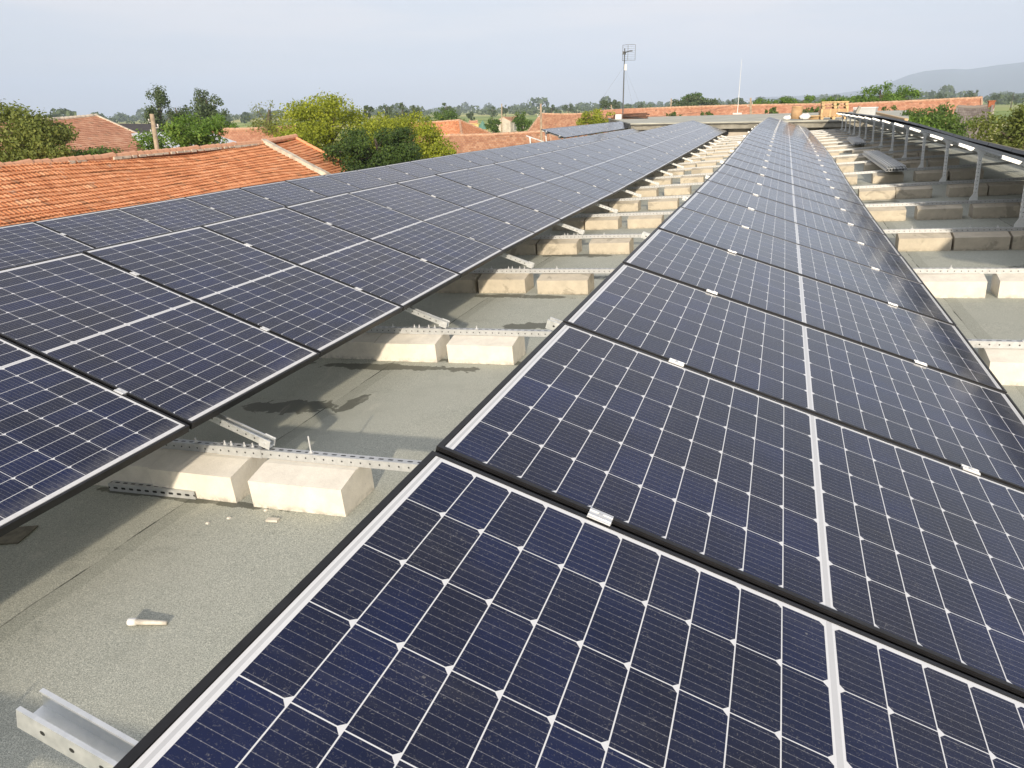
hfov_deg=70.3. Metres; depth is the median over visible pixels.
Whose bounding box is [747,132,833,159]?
solar panel
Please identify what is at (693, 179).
concrete block
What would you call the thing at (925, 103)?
long tiled house
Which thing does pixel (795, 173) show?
solar panel
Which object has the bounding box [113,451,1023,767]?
solar panel
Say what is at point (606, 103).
field tree
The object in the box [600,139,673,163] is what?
solar panel
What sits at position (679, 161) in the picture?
concrete block
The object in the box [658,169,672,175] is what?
panel support
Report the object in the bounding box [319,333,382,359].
concrete block
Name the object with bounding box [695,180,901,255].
solar panel
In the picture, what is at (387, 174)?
solar panel
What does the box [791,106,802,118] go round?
cardboard drum
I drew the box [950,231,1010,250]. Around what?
concrete block
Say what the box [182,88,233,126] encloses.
poplar tree
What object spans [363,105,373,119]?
field tree
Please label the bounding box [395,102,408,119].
field tree
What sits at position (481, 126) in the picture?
garden hut
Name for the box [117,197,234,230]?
solar panel
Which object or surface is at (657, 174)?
concrete block
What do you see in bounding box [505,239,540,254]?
concrete block
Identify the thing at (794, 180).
solar panel
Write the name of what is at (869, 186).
base rail
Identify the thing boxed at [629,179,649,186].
concrete block
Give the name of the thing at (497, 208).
solar panel
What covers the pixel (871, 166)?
concrete block
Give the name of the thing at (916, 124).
solar panel
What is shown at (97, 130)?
tiled house
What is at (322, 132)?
leafy tree
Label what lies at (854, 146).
concrete block
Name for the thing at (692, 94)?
leafy tree
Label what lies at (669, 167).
concrete block
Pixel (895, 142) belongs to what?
concrete block
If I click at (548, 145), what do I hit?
solar panel
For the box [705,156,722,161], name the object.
concrete block
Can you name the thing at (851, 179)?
concrete block
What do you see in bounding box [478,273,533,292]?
concrete block
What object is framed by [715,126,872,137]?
base rail
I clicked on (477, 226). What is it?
solar panel
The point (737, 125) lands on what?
raised roof building
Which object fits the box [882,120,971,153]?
panel support
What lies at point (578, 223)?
concrete block
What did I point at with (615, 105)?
field tree
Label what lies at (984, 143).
solar panel
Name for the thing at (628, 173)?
solar panel
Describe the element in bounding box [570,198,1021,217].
base rail
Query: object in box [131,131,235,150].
metal roofed shed
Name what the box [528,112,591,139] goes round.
tiled house
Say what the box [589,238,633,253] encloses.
concrete block
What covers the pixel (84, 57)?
sky
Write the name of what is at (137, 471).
concrete block
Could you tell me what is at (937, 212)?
concrete block
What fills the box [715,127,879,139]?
base rail
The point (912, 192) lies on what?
concrete block
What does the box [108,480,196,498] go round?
channel offcut
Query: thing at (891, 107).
shrub
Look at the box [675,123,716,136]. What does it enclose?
solar panel
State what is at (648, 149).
solar panel
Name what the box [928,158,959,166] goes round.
concrete block
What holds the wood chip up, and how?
on the flat roof building at (86, 574)
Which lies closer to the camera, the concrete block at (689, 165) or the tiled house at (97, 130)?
the concrete block at (689, 165)
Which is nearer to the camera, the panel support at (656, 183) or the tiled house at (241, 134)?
the panel support at (656, 183)
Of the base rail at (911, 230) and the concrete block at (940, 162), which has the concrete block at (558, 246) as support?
the base rail at (911, 230)
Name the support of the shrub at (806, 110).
on the ground
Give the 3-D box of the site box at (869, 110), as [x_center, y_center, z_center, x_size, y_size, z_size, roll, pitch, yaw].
[18.230,-14.009,37.521,1.100,0.540,0.660,12,25,32]
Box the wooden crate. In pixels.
[819,108,848,116]
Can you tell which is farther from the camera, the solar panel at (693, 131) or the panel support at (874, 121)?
the solar panel at (693, 131)
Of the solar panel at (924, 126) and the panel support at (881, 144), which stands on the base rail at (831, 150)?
the panel support at (881, 144)
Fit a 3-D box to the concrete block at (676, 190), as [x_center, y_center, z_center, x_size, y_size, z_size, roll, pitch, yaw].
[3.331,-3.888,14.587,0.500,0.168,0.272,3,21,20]
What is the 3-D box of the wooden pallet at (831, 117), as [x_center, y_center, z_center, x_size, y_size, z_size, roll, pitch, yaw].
[16.424,-13.639,37.220,1.250,0.144,0.800,4,21,14]
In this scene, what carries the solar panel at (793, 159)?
on the purlin
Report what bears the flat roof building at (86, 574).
on the ground
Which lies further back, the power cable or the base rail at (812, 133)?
the power cable
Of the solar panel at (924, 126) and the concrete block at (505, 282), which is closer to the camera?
the concrete block at (505, 282)
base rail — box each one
[161,436,420,471]
[365,324,1023,348]
[470,265,1023,273]
[531,225,1023,238]
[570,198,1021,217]
[601,177,1023,201]
[626,162,1011,188]
[645,152,977,178]
[656,146,959,171]
[668,141,942,164]
[677,138,930,159]
[686,135,917,154]
[693,133,905,150]
[698,131,898,147]
[703,130,892,144]
[709,128,884,141]
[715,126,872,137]
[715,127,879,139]
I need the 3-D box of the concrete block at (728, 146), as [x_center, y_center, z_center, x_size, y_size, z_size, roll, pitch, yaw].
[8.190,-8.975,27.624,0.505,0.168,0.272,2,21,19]
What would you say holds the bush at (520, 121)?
on the ground
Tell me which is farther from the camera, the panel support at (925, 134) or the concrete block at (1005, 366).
the panel support at (925, 134)
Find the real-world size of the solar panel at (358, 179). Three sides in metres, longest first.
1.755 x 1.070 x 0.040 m
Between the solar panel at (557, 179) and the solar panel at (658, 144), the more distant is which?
the solar panel at (658, 144)
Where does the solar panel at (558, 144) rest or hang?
on the purlin
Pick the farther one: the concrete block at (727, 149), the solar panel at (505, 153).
the concrete block at (727, 149)
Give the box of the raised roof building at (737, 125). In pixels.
[608,110,908,136]
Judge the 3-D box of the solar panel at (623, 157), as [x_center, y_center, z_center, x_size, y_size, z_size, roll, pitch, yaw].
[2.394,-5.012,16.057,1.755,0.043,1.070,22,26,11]
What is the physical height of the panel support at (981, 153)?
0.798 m
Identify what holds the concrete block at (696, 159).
on the flat roof building at (86, 574)
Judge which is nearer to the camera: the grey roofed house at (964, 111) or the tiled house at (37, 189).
the tiled house at (37, 189)
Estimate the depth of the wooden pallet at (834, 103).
36.64 m
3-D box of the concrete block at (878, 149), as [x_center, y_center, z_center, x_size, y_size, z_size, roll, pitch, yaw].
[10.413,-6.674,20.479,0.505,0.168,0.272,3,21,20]
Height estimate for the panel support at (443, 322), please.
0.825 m
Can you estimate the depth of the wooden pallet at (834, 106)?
36.77 m
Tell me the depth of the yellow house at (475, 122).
139.62 m
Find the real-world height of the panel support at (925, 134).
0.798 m
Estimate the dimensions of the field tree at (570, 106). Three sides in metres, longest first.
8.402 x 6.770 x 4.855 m
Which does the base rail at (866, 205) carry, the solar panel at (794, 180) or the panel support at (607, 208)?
the panel support at (607, 208)
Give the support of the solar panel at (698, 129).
on the purlin
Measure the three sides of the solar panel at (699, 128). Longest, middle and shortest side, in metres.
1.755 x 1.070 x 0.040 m
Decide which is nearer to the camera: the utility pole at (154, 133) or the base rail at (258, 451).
the base rail at (258, 451)
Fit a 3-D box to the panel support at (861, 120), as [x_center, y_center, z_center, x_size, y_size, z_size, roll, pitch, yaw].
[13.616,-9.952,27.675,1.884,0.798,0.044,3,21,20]
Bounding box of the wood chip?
[265,517,279,522]
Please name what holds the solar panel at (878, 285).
on the purlin
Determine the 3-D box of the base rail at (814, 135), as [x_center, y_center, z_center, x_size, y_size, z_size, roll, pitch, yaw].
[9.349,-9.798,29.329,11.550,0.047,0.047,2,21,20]
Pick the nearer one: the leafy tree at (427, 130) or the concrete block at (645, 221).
the concrete block at (645, 221)
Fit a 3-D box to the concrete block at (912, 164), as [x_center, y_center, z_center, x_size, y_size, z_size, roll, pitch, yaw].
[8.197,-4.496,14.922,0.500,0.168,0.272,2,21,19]
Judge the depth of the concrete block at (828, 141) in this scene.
24.51 m
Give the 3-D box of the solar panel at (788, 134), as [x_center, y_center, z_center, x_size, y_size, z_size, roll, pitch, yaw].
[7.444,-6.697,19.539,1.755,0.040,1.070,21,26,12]
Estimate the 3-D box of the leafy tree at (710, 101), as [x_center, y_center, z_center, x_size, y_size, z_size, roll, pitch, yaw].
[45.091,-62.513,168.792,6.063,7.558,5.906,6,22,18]
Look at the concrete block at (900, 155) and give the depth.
16.65 m
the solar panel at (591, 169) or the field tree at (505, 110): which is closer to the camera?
the solar panel at (591, 169)
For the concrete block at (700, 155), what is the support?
on the flat roof building at (86, 574)
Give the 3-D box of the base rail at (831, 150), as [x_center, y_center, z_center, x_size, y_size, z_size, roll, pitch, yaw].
[5.842,-6.177,20.028,11.550,0.052,0.052,1,20,20]
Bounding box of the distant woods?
[46,85,1023,123]
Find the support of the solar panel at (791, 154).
on the purlin
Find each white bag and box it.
[783,115,790,119]
[799,113,810,119]
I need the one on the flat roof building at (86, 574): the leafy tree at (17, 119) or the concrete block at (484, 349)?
the concrete block at (484, 349)
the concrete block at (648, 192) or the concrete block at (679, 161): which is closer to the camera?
the concrete block at (648, 192)
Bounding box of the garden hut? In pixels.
[479,120,487,130]
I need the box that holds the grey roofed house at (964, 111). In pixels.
[953,100,995,140]
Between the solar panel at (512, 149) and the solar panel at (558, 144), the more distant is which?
the solar panel at (558, 144)
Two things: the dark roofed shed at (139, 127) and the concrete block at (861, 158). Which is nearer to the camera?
the concrete block at (861, 158)
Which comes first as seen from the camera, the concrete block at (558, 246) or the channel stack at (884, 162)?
the concrete block at (558, 246)
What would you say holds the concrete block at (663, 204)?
on the flat roof building at (86, 574)
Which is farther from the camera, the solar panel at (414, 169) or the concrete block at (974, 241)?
the solar panel at (414, 169)
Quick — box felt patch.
[0,525,37,544]
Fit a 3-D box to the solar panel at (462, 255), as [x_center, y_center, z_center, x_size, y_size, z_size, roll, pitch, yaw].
[-1.057,-1.414,6.723,1.755,0.042,1.070,22,27,11]
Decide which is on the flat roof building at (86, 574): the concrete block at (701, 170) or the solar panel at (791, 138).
the concrete block at (701, 170)
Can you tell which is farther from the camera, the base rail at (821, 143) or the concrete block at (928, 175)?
the base rail at (821, 143)
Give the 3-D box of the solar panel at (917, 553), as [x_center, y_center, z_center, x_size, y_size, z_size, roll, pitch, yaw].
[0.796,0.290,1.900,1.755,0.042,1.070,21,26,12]
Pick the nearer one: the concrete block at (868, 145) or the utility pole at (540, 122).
the concrete block at (868, 145)
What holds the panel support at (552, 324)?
on the base rail at (974, 343)
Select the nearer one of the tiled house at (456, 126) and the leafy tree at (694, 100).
the tiled house at (456, 126)
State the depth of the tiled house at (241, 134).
58.23 m
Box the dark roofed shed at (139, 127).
[119,124,157,132]
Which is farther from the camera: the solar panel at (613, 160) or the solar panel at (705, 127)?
the solar panel at (705, 127)
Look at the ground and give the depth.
499.06 m
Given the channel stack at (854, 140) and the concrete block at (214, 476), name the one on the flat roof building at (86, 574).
the concrete block at (214, 476)
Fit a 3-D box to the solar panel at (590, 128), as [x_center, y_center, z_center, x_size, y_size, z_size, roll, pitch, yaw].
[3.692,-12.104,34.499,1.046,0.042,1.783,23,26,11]
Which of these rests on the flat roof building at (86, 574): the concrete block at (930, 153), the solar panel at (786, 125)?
the concrete block at (930, 153)
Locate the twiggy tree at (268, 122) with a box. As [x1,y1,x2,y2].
[243,100,287,135]
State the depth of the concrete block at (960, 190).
11.07 m
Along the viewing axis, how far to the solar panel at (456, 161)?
16.15 m
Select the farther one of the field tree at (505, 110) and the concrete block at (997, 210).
the field tree at (505, 110)
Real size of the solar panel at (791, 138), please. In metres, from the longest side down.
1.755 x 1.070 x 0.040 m
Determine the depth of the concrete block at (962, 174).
12.80 m
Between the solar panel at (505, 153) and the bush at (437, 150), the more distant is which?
the bush at (437, 150)
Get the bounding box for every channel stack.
[847,136,866,144]
[862,150,906,171]
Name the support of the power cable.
attached to the utility pole at (751, 103)
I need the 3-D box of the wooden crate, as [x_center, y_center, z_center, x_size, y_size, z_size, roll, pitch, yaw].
[16.416,-13.872,37.121,1.300,0.370,0.821,4,21,14]
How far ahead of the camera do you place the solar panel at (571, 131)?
31.37 m
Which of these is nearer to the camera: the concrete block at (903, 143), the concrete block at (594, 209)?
the concrete block at (594, 209)
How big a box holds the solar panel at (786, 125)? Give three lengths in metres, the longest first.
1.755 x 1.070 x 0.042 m
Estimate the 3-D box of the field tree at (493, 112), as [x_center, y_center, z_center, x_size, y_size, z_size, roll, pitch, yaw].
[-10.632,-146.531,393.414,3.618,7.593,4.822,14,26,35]
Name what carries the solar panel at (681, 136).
on the purlin
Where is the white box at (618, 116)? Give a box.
[615,114,621,118]
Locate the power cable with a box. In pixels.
[547,100,747,115]
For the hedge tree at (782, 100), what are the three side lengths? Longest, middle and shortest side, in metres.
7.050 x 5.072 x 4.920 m
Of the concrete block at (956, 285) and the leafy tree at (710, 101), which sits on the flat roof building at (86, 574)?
the concrete block at (956, 285)
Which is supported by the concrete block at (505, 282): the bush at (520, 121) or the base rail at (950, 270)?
the base rail at (950, 270)
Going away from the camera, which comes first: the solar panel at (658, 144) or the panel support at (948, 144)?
the panel support at (948, 144)
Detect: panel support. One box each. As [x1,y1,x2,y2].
[16,688,137,767]
[209,414,275,449]
[404,306,449,327]
[500,253,534,268]
[545,317,562,330]
[557,223,584,234]
[596,203,617,212]
[622,189,641,196]
[641,231,649,238]
[642,178,658,184]
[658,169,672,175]
[836,113,876,129]
[840,113,887,130]
[843,114,890,132]
[848,114,901,134]
[852,115,910,136]
[858,116,922,138]
[864,117,936,141]
[872,118,951,147]
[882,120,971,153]
[894,123,912,160]
[909,127,932,170]
[930,134,996,184]
[958,143,1023,199]
[1001,155,1023,226]
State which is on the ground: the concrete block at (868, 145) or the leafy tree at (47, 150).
the leafy tree at (47, 150)
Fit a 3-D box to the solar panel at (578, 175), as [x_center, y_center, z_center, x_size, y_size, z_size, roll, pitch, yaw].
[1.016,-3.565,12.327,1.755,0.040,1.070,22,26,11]
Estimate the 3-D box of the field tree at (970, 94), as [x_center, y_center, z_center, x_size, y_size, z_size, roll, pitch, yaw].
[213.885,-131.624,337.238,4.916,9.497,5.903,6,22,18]
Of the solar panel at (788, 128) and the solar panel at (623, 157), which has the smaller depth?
the solar panel at (623, 157)
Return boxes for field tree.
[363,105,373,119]
[377,104,394,121]
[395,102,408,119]
[411,105,419,118]
[442,103,451,111]
[466,111,475,120]
[488,107,496,119]
[502,105,510,116]
[546,104,557,112]
[561,104,573,112]
[599,100,611,109]
[612,99,619,108]
[737,98,746,104]
[935,92,946,98]
[968,90,978,96]
[988,93,1001,106]
[1007,93,1019,107]
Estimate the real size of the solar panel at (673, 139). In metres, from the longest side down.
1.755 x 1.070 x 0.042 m
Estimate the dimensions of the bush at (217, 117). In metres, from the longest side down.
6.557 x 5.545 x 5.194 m
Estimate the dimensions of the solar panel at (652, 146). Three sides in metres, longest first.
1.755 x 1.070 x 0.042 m
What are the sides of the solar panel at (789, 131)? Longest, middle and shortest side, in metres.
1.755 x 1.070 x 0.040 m
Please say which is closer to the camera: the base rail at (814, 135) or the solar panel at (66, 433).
the solar panel at (66, 433)
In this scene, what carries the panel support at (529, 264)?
on the base rail at (950, 270)
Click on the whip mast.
(738, 96)
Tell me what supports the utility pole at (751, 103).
on the ground
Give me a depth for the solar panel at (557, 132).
29.66 m
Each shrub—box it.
[666,111,682,115]
[700,111,713,115]
[764,107,778,113]
[802,107,813,112]
[810,106,819,112]
[881,105,896,110]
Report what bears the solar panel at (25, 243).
on the purlin
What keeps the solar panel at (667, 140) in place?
on the purlin
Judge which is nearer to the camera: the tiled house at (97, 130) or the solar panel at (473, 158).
the solar panel at (473, 158)
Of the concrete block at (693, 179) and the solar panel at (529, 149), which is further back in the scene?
the solar panel at (529, 149)
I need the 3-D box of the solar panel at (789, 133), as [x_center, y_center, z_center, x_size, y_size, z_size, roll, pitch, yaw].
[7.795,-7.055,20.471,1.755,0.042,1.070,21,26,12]
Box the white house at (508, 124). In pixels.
[496,116,523,132]
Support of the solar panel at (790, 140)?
on the purlin
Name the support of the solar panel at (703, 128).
on the purlin
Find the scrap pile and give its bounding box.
[611,113,649,118]
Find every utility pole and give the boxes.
[148,114,159,177]
[537,104,542,141]
[748,98,752,113]
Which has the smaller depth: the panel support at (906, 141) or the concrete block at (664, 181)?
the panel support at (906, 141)
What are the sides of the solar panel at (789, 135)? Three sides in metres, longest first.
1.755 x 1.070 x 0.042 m
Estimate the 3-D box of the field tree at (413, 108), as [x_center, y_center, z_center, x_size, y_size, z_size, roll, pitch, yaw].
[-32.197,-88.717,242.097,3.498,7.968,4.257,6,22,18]
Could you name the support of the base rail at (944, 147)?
on the flat roof building at (86, 574)
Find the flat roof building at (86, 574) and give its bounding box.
[0,128,1023,767]
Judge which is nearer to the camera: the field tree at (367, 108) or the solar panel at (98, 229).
the solar panel at (98, 229)
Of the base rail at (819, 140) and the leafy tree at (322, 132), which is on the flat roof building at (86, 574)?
the base rail at (819, 140)
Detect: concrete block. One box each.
[95,448,170,485]
[148,449,267,502]
[248,459,374,516]
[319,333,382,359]
[374,333,449,362]
[435,273,482,292]
[447,335,525,364]
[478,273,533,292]
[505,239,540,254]
[537,239,581,254]
[537,273,593,293]
[552,217,586,230]
[581,201,609,212]
[585,216,621,229]
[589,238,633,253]
[607,189,632,198]
[609,200,640,211]
[627,215,663,228]
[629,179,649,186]
[632,188,658,197]
[646,171,662,177]
[648,198,678,209]
[649,178,671,185]
[660,165,674,169]
[663,170,684,177]
[664,185,691,195]
[672,159,683,165]
[677,163,695,170]
[680,175,704,183]
[684,158,700,164]
[691,154,706,159]
[691,167,712,173]
[697,161,716,167]
[700,150,714,154]
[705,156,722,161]
[712,152,728,157]
[716,148,731,152]
[720,145,734,149]
[820,140,836,142]
[822,143,837,145]
[826,146,844,152]
[829,151,838,157]
[835,156,856,162]
[838,164,853,172]
[844,174,857,184]
[845,145,863,152]
[852,149,873,153]
[857,155,870,163]
[858,187,895,199]
[863,162,882,170]
[864,140,883,146]
[866,206,905,221]
[871,143,890,150]
[871,172,903,183]
[880,147,903,154]
[884,139,903,144]
[892,152,917,160]
[893,142,914,148]
[895,185,932,198]
[895,232,951,250]
[898,160,925,167]
[907,146,927,152]
[913,169,947,181]
[914,204,962,219]
[917,274,986,297]
[918,151,944,159]
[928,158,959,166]
[946,183,987,196]
[947,168,983,179]
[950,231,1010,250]
[968,202,1019,218]
[978,348,1023,385]
[987,181,1023,195]
[990,273,1023,297]
[1008,231,1023,249]
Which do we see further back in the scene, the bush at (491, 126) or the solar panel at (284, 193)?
the bush at (491, 126)
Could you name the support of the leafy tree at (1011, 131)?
on the ground
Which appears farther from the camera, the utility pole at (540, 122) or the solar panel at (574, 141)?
the utility pole at (540, 122)
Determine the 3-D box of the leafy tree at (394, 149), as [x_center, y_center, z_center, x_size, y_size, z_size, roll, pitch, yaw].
[-7.257,-10.867,38.943,5.492,5.622,5.696,-14,24,-30]
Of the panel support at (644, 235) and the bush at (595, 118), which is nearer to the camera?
the panel support at (644, 235)
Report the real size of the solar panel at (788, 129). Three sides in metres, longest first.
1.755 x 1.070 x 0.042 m
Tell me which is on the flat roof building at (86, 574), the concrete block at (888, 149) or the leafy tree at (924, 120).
the concrete block at (888, 149)
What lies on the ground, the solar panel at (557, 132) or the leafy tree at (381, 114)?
the leafy tree at (381, 114)
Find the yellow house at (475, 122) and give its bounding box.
[468,120,478,126]
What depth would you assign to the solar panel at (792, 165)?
11.18 m
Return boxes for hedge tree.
[753,97,773,103]
[770,95,798,103]
[784,94,821,103]
[813,96,835,102]
[833,95,855,108]
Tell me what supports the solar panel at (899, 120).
on the purlin
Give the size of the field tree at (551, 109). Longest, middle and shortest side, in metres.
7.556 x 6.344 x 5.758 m
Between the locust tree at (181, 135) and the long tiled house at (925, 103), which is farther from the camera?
the long tiled house at (925, 103)
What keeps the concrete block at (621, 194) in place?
on the flat roof building at (86, 574)
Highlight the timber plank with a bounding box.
[876,112,907,120]
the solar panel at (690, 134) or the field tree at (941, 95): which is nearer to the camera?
the solar panel at (690, 134)
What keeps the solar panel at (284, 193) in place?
on the purlin
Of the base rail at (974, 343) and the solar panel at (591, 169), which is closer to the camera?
the base rail at (974, 343)
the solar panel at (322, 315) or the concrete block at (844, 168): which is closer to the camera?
the solar panel at (322, 315)
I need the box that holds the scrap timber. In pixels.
[807,115,819,119]
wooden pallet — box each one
[819,116,845,119]
[820,101,848,105]
[820,105,848,108]
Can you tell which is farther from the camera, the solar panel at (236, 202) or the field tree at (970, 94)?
the field tree at (970, 94)
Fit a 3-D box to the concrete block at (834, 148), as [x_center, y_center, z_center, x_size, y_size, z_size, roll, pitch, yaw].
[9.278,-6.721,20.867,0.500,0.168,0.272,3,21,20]
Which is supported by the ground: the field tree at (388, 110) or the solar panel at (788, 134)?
the field tree at (388, 110)
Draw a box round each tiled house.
[0,114,138,152]
[0,134,347,226]
[211,125,295,141]
[409,119,490,144]
[421,130,551,154]
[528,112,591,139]
[587,103,832,135]
[838,96,982,115]
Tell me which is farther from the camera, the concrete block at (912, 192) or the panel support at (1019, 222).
the concrete block at (912, 192)
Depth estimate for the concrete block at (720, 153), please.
23.77 m
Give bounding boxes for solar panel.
[0,222,93,268]
[0,252,319,429]
[0,337,189,536]
[34,208,171,247]
[83,226,402,356]
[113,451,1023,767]
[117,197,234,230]
[184,188,283,216]
[200,207,460,310]
[239,181,325,205]
[284,192,502,277]
[285,175,361,196]
[324,170,390,188]
[347,183,535,252]
[357,166,416,182]
[385,162,439,177]
[396,175,560,235]
[409,158,460,172]
[433,155,481,168]
[435,168,582,221]
[435,322,1023,698]
[452,152,495,164]
[468,164,599,210]
[470,150,511,161]
[486,148,523,158]
[493,159,613,201]
[500,146,535,156]
[513,145,544,153]
[517,155,626,194]
[523,143,554,151]
[536,142,563,149]
[536,151,636,187]
[541,128,575,137]
[544,140,570,148]
[551,148,646,181]
[553,139,577,146]
[555,127,585,135]
[562,138,585,144]
[563,263,1023,490]
[566,146,653,176]
[567,126,595,134]
[571,137,591,143]
[577,125,603,132]
[578,136,596,141]
[578,143,661,171]
[584,135,602,140]
[586,124,611,131]
[590,134,608,139]
[591,141,667,167]
[594,123,618,130]
[596,133,613,138]
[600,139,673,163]
[601,123,625,129]
[602,133,617,137]
[609,122,627,128]
[610,137,678,160]
[618,135,683,157]
[622,228,1006,393]
[626,134,687,154]
[632,132,691,152]
[638,131,695,150]
[645,130,698,147]
[650,129,701,146]
[654,128,704,144]
[657,206,956,325]
[659,127,707,142]
[663,126,709,141]
[668,125,712,139]
[672,124,714,138]
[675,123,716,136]
[677,123,718,135]
[680,192,924,284]
[681,122,719,134]
[684,122,721,134]
[687,121,723,133]
[689,121,724,132]
[692,120,726,131]
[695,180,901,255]
[707,171,886,235]
[716,164,873,218]
[723,157,864,205]
[729,151,856,194]
[734,146,850,185]
[739,142,845,177]
[742,138,840,170]
[745,135,836,164]
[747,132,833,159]
[750,130,830,155]
[752,128,828,152]
[754,127,826,149]
[755,126,823,146]
[756,125,820,143]
[758,124,820,142]
[759,123,818,140]
[761,122,817,139]
[762,121,814,136]
[762,122,815,137]
[764,120,811,133]
[764,121,813,135]
[765,119,809,131]
[896,119,922,128]
[910,122,941,133]
[919,124,951,136]
[928,127,964,140]
[940,130,974,143]
[953,134,998,150]
[969,138,1023,157]
[988,143,1023,156]
[1011,149,1023,155]
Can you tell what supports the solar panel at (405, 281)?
on the purlin
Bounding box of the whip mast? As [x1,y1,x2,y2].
[733,62,741,113]
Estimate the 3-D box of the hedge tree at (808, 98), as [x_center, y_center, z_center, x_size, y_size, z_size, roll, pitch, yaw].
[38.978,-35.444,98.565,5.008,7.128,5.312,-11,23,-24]
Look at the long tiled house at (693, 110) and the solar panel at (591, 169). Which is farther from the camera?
the long tiled house at (693, 110)
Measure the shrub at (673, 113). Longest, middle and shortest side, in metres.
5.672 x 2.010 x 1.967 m
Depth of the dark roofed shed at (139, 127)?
68.70 m
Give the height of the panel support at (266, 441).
0.825 m
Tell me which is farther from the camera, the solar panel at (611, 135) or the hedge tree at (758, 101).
the hedge tree at (758, 101)
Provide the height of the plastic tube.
0.027 m
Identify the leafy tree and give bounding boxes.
[0,99,91,162]
[17,121,77,159]
[263,90,396,164]
[317,126,424,171]
[347,111,425,156]
[375,108,458,158]
[672,95,702,106]
[680,92,704,105]
[697,98,720,105]
[851,81,907,101]
[882,84,923,99]
[900,102,979,137]
[906,115,941,129]
[962,98,1023,149]
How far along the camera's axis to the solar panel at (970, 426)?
2.74 m
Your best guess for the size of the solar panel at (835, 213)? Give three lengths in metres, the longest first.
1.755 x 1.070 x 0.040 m
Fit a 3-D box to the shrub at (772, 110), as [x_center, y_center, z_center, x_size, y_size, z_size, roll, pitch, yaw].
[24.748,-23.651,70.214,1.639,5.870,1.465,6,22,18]
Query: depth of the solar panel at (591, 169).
13.25 m
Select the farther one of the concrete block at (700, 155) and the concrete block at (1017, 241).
the concrete block at (700, 155)
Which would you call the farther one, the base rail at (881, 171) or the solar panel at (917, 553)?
the base rail at (881, 171)
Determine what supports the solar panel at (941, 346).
on the purlin
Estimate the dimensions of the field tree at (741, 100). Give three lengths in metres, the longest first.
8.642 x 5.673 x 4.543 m
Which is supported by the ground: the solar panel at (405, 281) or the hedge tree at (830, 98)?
the hedge tree at (830, 98)
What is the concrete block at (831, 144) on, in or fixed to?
on the flat roof building at (86, 574)
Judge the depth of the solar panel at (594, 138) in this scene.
28.34 m
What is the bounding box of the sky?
[0,0,1023,117]
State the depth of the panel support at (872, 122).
24.07 m
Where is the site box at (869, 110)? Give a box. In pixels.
[853,107,878,115]
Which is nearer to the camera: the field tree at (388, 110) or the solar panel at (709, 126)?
the solar panel at (709, 126)
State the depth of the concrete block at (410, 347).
5.39 m
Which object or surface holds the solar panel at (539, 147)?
on the purlin
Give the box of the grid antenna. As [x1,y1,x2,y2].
[590,44,642,115]
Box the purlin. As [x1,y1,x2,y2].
[891,122,1023,161]
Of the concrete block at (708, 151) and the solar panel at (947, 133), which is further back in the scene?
the concrete block at (708, 151)
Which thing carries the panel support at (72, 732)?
on the base rail
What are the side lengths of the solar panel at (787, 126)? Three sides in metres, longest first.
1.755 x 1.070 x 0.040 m
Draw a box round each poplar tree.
[141,83,175,131]
[168,106,187,126]
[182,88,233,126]
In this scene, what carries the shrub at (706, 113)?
on the ground
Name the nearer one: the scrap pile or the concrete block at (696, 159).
the concrete block at (696, 159)
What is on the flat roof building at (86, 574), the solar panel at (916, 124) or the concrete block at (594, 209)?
the concrete block at (594, 209)
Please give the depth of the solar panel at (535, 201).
9.49 m
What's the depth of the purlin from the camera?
11.13 m
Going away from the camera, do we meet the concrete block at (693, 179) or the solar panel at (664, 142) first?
the concrete block at (693, 179)
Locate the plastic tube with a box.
[126,618,167,625]
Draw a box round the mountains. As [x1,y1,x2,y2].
[755,62,1023,101]
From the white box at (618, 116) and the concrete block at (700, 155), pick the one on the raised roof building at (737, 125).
the white box at (618, 116)
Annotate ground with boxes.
[116,101,1023,168]
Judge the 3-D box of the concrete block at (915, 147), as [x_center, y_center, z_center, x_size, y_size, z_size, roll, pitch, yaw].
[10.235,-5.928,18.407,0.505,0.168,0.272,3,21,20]
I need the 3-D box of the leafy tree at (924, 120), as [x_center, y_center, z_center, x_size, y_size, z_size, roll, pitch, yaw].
[21.389,-11.630,39.297,2.509,5.495,2.242,6,22,18]
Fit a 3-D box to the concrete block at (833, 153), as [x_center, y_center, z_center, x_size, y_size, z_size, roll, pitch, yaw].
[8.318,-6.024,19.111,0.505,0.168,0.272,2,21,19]
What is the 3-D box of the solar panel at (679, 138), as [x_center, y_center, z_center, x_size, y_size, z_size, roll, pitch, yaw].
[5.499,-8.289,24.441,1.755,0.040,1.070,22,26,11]
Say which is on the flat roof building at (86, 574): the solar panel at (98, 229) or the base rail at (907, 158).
the base rail at (907, 158)
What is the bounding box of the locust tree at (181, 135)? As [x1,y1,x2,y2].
[128,111,230,176]
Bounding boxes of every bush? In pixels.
[73,145,123,155]
[193,112,239,127]
[423,106,464,120]
[427,141,456,157]
[484,116,501,132]
[512,110,532,131]
[575,108,614,133]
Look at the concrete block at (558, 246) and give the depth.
9.12 m
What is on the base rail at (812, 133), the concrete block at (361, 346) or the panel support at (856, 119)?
the panel support at (856, 119)
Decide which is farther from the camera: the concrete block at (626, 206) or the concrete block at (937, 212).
the concrete block at (626, 206)
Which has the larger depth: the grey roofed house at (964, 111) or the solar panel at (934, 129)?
the grey roofed house at (964, 111)
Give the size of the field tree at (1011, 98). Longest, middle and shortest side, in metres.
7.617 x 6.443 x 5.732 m
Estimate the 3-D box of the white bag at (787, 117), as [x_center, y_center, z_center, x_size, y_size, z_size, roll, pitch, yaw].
[14.098,-13.651,37.251,0.403,0.249,0.304,6,22,18]
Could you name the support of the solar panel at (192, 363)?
on the purlin
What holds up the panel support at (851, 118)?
on the base rail at (811, 132)

